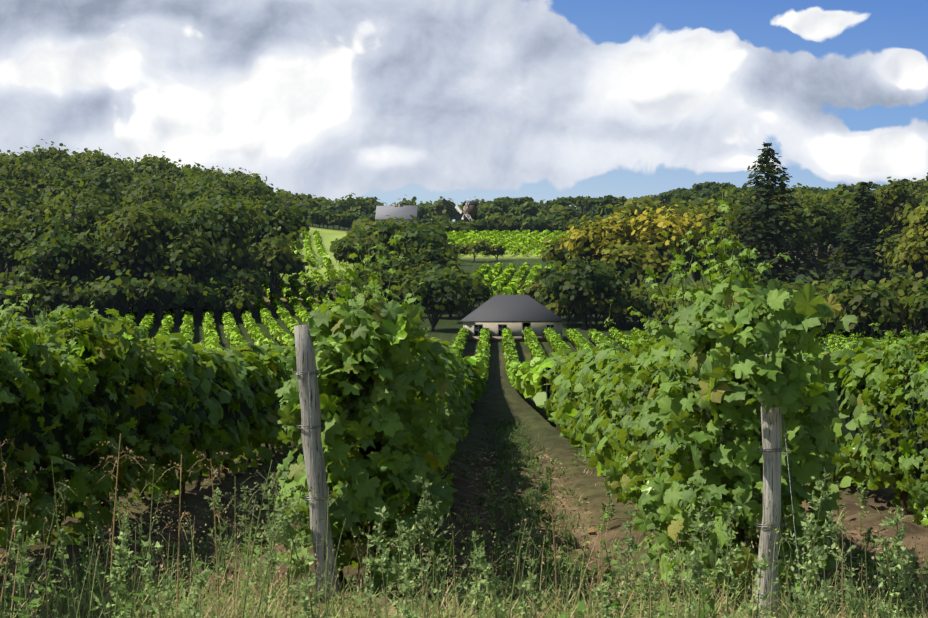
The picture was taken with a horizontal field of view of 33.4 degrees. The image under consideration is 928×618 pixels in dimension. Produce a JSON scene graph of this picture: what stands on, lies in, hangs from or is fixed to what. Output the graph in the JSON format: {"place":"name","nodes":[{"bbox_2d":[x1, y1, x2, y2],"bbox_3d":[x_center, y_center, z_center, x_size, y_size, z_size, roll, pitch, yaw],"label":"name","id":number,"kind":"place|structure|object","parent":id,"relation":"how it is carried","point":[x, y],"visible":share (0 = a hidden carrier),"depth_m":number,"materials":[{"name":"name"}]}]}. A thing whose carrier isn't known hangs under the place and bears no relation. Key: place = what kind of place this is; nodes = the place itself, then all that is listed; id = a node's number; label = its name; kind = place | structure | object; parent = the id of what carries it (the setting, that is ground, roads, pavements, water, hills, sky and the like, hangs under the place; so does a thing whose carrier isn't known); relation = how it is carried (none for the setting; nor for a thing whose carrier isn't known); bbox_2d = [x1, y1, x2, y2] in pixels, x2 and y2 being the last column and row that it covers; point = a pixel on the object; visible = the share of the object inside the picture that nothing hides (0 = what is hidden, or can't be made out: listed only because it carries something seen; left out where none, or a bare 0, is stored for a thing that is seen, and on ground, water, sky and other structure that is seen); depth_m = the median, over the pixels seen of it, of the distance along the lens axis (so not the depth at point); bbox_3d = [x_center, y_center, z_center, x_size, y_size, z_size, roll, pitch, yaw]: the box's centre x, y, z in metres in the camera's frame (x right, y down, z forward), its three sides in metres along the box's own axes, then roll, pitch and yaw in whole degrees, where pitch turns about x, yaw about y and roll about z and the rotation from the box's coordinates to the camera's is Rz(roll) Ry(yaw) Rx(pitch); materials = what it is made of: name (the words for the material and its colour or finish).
{"place":"outdoors","nodes":[
{"label":"outdoors","id":0,"kind":"place"},
{"bbox_2d":[375,206,418,219],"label":"roof","id":1,"kind":"structure","parent":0,"point":[404,212],"depth_m":503.85,"materials":[{"name":"grey"}]},
{"bbox_2d":[1,193,923,360],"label":"vine shoots","id":2,"kind":"object","parent":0,"point":[729,283],"visible":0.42,"depth_m":9.42,"materials":[{"name":"green plant"}]},
{"bbox_2d":[0,223,927,617],"bbox_3d":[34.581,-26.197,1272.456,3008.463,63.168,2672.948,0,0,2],"label":"terrain","id":3,"kind":"structure","parent":0,"point":[502,399],"depth_m":15.23,"materials":[{"name":"soil"}]},
{"bbox_2d":[0,139,316,317],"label":"trees","id":4,"kind":"object","parent":3,"relation":"on","point":[119,208],"visible":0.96,"depth_m":227.19,"materials":[{"name":"green plant"}]},
{"bbox_2d":[310,279,344,300],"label":"tree","id":5,"kind":"object","parent":3,"relation":"on","point":[321,289],"visible":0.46,"depth_m":215.16,"materials":[{"name":"green plant"}]},
{"bbox_2d":[329,230,399,269],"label":"tree","id":6,"kind":"object","parent":3,"relation":"on","point":[345,250],"visible":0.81,"depth_m":248.18,"materials":[{"name":"green plant"}]},
{"bbox_2d":[355,215,411,257],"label":"tree","id":7,"kind":"object","parent":3,"relation":"on","point":[388,230],"visible":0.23,"depth_m":259.73,"materials":[{"name":"green plant"}]},
{"bbox_2d":[376,203,417,223],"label":"house walls","id":8,"kind":"structure","parent":3,"relation":"on","point":[414,221],"depth_m":502.46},
{"bbox_2d":[367,246,433,276],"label":"tree","id":9,"kind":"object","parent":3,"relation":"on","point":[410,262],"visible":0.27,"depth_m":223.47,"materials":[{"name":"green plant"}]},
{"bbox_2d":[390,221,454,256],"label":"tree","id":10,"kind":"object","parent":3,"relation":"on","point":[420,236],"visible":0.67,"depth_m":252.00,"materials":[{"name":"green plant"}]},
{"bbox_2d":[411,241,460,271],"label":"tree","id":11,"kind":"object","parent":3,"relation":"on","point":[436,257],"visible":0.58,"depth_m":232.92,"materials":[{"name":"green plant"}]},
{"bbox_2d":[395,269,479,331],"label":"tree","id":12,"kind":"object","parent":3,"relation":"on","point":[443,295],"visible":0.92,"depth_m":184.77,"materials":[{"name":"green plant"}]},
{"bbox_2d":[446,243,461,254],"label":"tree","id":13,"kind":"object","parent":3,"relation":"on","point":[455,248],"visible":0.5,"depth_m":348.93,"materials":[{"name":"green plant"}]},
{"bbox_2d":[13,424,911,590],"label":"vine trunks","id":14,"kind":"object","parent":3,"relation":"on","point":[903,497],"visible":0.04,"depth_m":14.38,"materials":[{"name":"brown wood"}]},
{"bbox_2d":[0,434,925,617],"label":"tall weeds","id":15,"kind":"object","parent":3,"relation":"on","point":[698,574],"visible":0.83,"depth_m":7.47,"materials":[{"name":"green plant"}]},
{"bbox_2d":[0,200,927,600],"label":"vine leaves","id":16,"kind":"object","parent":3,"relation":"on","point":[384,376],"visible":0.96,"depth_m":9.00,"materials":[{"name":"green plant"}]},
{"bbox_2d":[0,417,927,617],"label":"grass","id":17,"kind":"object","parent":3,"relation":"on","point":[582,609],"visible":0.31,"depth_m":8.57,"materials":[{"name":"green plant"}]},
{"bbox_2d":[0,185,927,338],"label":"hedgerow tree trunks","id":18,"kind":"object","parent":3,"relation":"on","point":[165,298],"visible":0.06,"depth_m":197.82,"materials":[{"name":"brown plant"}]},
{"bbox_2d":[0,177,927,334],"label":"trees","id":19,"kind":"object","parent":18,"relation":"attached to","point":[873,296],"visible":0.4,"depth_m":200.40,"materials":[{"name":"green plant"}]},
{"bbox_2d":[0,272,927,499],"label":"vine rows","id":20,"kind":"object","parent":3,"relation":"on","point":[245,410],"depth_m":14.11,"materials":[{"name":"green plant"}]},
{"bbox_2d":[434,266,497,317],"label":"tree","id":21,"kind":"object","parent":3,"relation":"on","point":[481,291],"visible":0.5,"depth_m":198.57,"materials":[{"name":"green plant"}]},
{"bbox_2d":[455,199,476,222],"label":"windmill","id":22,"kind":"object","parent":3,"relation":"on","point":[469,211],"visible":0.58,"depth_m":574.14,"materials":[{"name":"stone"}]},
{"bbox_2d":[455,239,492,261],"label":"tree","id":23,"kind":"object","parent":3,"relation":"on","point":[478,247],"visible":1,"depth_m":342.77,"materials":[{"name":"green plant"}]},
{"bbox_2d":[36,333,916,506],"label":"vine leaves","id":24,"kind":"object","parent":3,"relation":"on","point":[593,374],"visible":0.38,"depth_m":17.76,"materials":[{"name":"green plant"}]},
{"bbox_2d":[482,244,505,260],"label":"tree","id":25,"kind":"object","parent":3,"relation":"on","point":[497,250],"visible":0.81,"depth_m":348.76,"materials":[{"name":"green plant"}]},
{"bbox_2d":[279,188,725,221],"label":"forest trunks","id":26,"kind":"object","parent":3,"relation":"on","point":[421,216],"visible":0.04,"depth_m":645.38,"materials":[{"name":"brown plant"}]},
{"bbox_2d":[273,172,927,221],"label":"distant trees","id":27,"kind":"object","parent":26,"relation":"on","point":[507,204],"visible":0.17,"depth_m":630.95,"materials":[{"name":"green plant"}]},
{"bbox_2d":[93,324,927,617],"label":"wooden posts","id":28,"kind":"object","parent":3,"relation":"on","point":[770,419],"visible":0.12,"depth_m":8.58,"materials":[{"name":"grey wood"}]},
{"bbox_2d":[292,370,803,617],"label":"vine wires","id":29,"kind":"object","parent":28,"relation":"attached to","point":[323,426],"visible":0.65,"depth_m":8.20,"materials":[{"name":"grey metal"}]},
{"bbox_2d":[123,229,920,407],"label":"vineyard rows","id":30,"kind":"object","parent":3,"relation":"on","point":[526,379],"visible":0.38,"depth_m":172.99,"materials":[{"name":"green plant"}]},
{"bbox_2d":[532,260,573,312],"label":"tree","id":31,"kind":"object","parent":3,"relation":"on","point":[545,272],"visible":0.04,"depth_m":204.17,"materials":[{"name":"green plant"}]},
{"bbox_2d":[534,217,599,266],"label":"tree","id":32,"kind":"object","parent":3,"relation":"on","point":[552,248],"visible":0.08,"depth_m":249.47,"materials":[{"name":"green plant"}]},
{"bbox_2d":[537,248,635,328],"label":"tree","id":33,"kind":"object","parent":3,"relation":"on","point":[577,283],"visible":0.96,"depth_m":189.05,"materials":[{"name":"green plant"}]},
{"bbox_2d":[554,211,646,268],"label":"tree","id":34,"kind":"object","parent":3,"relation":"on","point":[592,237],"visible":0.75,"depth_m":233.35,"materials":[{"name":"yellow plant"}]},
{"bbox_2d":[598,240,684,287],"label":"tree","id":35,"kind":"object","parent":3,"relation":"on","point":[623,256],"visible":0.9,"depth_m":221.92,"materials":[{"name":"green plant"}]},
{"bbox_2d":[615,203,710,284],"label":"tree","id":36,"kind":"object","parent":3,"relation":"on","point":[652,225],"visible":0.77,"depth_m":232.55,"materials":[{"name":"yellow plant"}]},
{"bbox_2d":[677,209,735,285],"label":"tree","id":37,"kind":"object","parent":3,"relation":"on","point":[696,275],"visible":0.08,"depth_m":247.00,"materials":[{"name":"green plant"}]},
{"bbox_2d":[694,202,764,271],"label":"tree","id":38,"kind":"object","parent":3,"relation":"on","point":[712,222],"visible":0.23,"depth_m":245.25,"materials":[{"name":"green plant"}]},
{"bbox_2d":[698,142,838,285],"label":"tree","id":39,"kind":"object","parent":3,"relation":"on","point":[769,234],"visible":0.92,"depth_m":222.08,"materials":[{"name":"green plant"}]},
{"bbox_2d":[783,195,865,284],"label":"tree","id":40,"kind":"object","parent":3,"relation":"on","point":[828,222],"visible":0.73,"depth_m":257.32,"materials":[{"name":"green plant"}]},
{"bbox_2d":[813,182,907,285],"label":"tree","id":41,"kind":"object","parent":3,"relation":"on","point":[855,257],"visible":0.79,"depth_m":236.54,"materials":[{"name":"green plant"}]},
{"bbox_2d":[864,176,927,268],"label":"tree","id":42,"kind":"object","parent":3,"relation":"on","point":[894,200],"visible":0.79,"depth_m":296.50,"materials":[{"name":"green plant"}]},
{"bbox_2d":[875,219,927,281],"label":"tree","id":43,"kind":"object","parent":3,"relation":"on","point":[894,240],"visible":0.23,"depth_m":227.47,"materials":[{"name":"green plant"}]},
{"bbox_2d":[898,296,911,333],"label":"tree trunks","id":44,"kind":"object","parent":3,"relation":"on","point":[900,328],"visible":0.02,"depth_m":168.55,"materials":[{"name":"brown plant"}]},
{"bbox_2d":[884,205,927,276],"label":"tree","id":45,"kind":"object","parent":3,"relation":"on","point":[913,257],"visible":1,"depth_m":202.53,"materials":[{"name":"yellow plant"}]},
{"bbox_2d":[0,0,927,221],"label":"sky","id":46,"kind":"structure","parent":0,"point":[460,101],"materials":[{"name":"white"}]},
{"bbox_2d":[463,322,562,341],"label":"house walls","id":47,"kind":"structure","parent":0,"point":[537,328],"depth_m":170.56,"materials":[{"name":"beige paint"}]},
{"bbox_2d":[464,323,553,339],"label":"house windows","id":48,"kind":"structure","parent":47,"relation":"in","point":[527,325],"depth_m":170.46,"materials":[{"name":"black glass"}]},
{"bbox_2d":[460,295,564,321],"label":"roof","id":49,"kind":"structure","parent":47,"relation":"on","point":[511,308],"depth_m":171.89,"materials":[{"name":"grey"}]},
{"bbox_2d":[464,322,562,339],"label":"house valley trim","id":50,"kind":"structure","parent":47,"relation":"attached to","point":[510,322],"depth_m":170.49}
]}

